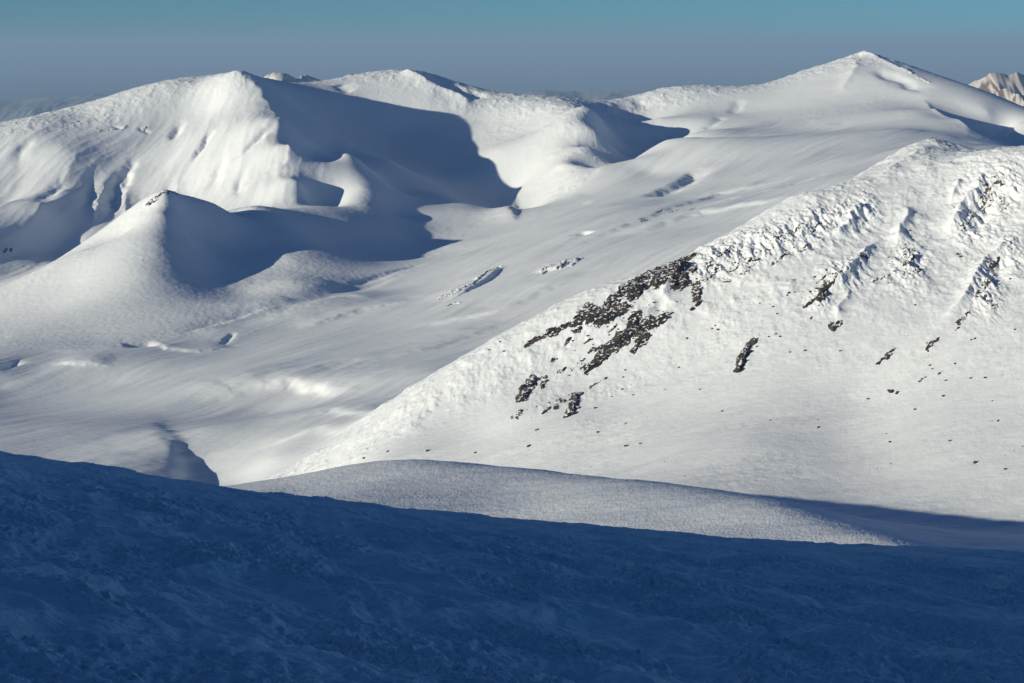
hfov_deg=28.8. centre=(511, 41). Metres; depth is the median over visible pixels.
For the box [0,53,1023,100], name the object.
lowland
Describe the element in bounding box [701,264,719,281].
rock outcrop
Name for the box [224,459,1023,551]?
snow knoll
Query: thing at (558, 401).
rock outcrop
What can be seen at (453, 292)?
rock outcrop
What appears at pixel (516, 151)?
snowy mountain
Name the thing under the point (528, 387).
rock outcrop
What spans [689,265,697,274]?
rock outcrop
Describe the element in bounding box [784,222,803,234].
rock outcrop
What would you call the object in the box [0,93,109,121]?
distant hills
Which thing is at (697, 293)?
rock outcrop
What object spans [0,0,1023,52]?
sky
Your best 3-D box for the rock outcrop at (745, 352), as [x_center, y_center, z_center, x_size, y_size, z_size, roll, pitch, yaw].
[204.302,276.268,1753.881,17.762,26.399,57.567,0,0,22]
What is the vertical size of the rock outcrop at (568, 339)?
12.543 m
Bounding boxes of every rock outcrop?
[146,189,177,205]
[438,266,502,298]
[510,409,524,418]
[515,374,539,402]
[524,321,570,347]
[539,264,551,274]
[540,375,548,388]
[542,398,566,413]
[556,257,583,269]
[557,366,566,373]
[563,392,582,417]
[564,336,571,344]
[568,282,635,327]
[571,326,582,332]
[580,310,642,375]
[587,346,599,353]
[589,377,607,388]
[624,252,697,301]
[628,312,673,353]
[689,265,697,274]
[690,280,702,310]
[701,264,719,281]
[704,248,725,270]
[724,245,730,252]
[728,256,759,271]
[733,337,757,372]
[769,253,788,265]
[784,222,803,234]
[798,244,809,251]
[803,280,831,307]
[810,221,820,232]
[828,320,846,331]
[829,249,872,283]
[870,273,890,283]
[876,347,895,364]
[900,67,912,74]
[901,248,921,272]
[915,76,931,83]
[924,337,939,351]
[955,310,969,330]
[960,212,978,228]
[973,277,998,298]
[978,182,1009,212]
[983,292,997,310]
[989,256,999,270]
[991,173,1004,186]
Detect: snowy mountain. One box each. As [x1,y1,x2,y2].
[0,70,591,286]
[346,69,687,208]
[562,51,1023,145]
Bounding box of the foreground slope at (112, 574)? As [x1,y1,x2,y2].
[0,451,1023,682]
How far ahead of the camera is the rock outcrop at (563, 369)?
1829.93 m
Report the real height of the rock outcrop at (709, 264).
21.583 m
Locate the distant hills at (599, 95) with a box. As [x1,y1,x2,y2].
[522,90,647,99]
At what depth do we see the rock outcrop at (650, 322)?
1852.12 m
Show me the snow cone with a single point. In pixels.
(204, 266)
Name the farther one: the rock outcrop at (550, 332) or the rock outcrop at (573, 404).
the rock outcrop at (550, 332)
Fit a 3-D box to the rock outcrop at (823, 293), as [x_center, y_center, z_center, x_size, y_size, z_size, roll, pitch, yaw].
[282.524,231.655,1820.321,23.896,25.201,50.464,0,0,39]
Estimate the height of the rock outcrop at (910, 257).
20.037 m
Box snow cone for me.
[0,191,473,350]
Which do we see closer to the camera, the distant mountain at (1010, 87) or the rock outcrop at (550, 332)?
the rock outcrop at (550, 332)
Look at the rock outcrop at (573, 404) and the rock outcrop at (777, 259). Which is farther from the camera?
the rock outcrop at (777, 259)
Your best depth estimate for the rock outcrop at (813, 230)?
1959.57 m
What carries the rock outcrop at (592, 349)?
on the rocky snow slope at (669, 422)
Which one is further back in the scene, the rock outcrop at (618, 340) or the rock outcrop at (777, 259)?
the rock outcrop at (777, 259)
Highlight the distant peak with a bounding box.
[264,72,321,82]
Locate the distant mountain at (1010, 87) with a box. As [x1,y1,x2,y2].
[969,72,1023,106]
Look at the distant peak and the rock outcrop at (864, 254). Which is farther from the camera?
the distant peak
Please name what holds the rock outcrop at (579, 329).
on the rocky snow slope at (669, 422)
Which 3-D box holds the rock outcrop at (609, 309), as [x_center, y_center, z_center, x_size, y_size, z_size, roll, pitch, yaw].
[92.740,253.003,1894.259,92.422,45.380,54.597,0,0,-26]
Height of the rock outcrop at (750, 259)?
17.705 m
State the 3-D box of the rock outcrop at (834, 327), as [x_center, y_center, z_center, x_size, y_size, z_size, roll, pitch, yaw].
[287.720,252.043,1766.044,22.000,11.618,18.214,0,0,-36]
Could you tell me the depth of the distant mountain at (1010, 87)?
8436.81 m
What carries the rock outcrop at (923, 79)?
on the snowy mountain at (866, 90)
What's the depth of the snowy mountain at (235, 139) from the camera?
4145.22 m
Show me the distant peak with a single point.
(285, 77)
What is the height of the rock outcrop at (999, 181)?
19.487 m
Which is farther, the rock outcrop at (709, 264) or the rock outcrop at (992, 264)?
the rock outcrop at (709, 264)
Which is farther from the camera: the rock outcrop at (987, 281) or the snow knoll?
the rock outcrop at (987, 281)
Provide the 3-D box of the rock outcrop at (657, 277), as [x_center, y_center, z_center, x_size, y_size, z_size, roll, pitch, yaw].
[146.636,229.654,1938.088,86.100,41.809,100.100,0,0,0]
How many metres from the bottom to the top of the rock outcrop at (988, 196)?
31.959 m
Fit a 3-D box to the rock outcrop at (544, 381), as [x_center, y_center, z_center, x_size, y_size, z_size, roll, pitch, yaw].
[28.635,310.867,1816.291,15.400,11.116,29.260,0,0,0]
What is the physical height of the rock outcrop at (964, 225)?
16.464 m
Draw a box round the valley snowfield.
[0,120,1008,485]
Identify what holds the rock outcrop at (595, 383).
on the rocky snow slope at (669, 422)
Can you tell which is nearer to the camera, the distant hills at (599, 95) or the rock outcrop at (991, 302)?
the rock outcrop at (991, 302)
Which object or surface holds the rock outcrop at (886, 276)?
on the rocky snow slope at (669, 422)
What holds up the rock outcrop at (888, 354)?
on the rocky snow slope at (669, 422)
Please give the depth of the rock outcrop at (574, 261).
2976.92 m
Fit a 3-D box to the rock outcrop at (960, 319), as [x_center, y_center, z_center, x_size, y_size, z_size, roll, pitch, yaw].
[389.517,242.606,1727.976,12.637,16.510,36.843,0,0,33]
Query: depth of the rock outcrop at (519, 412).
1761.53 m
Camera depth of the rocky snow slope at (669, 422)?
1749.53 m
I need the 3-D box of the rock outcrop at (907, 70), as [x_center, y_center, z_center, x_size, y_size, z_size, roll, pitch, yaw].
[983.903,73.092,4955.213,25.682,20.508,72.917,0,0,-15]
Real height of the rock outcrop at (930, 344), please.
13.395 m
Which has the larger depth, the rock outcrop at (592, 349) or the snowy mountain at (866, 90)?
the snowy mountain at (866, 90)
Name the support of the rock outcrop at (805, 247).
on the rocky snow slope at (669, 422)
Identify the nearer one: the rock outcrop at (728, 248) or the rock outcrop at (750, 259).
the rock outcrop at (750, 259)
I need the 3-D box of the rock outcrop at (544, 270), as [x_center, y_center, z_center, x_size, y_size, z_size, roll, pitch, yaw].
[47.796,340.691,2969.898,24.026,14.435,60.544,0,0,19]
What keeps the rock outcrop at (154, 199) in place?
on the snow cone
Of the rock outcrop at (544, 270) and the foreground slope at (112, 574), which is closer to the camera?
the foreground slope at (112, 574)
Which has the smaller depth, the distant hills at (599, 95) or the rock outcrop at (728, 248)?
the rock outcrop at (728, 248)
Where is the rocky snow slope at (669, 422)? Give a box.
[261,138,1023,534]

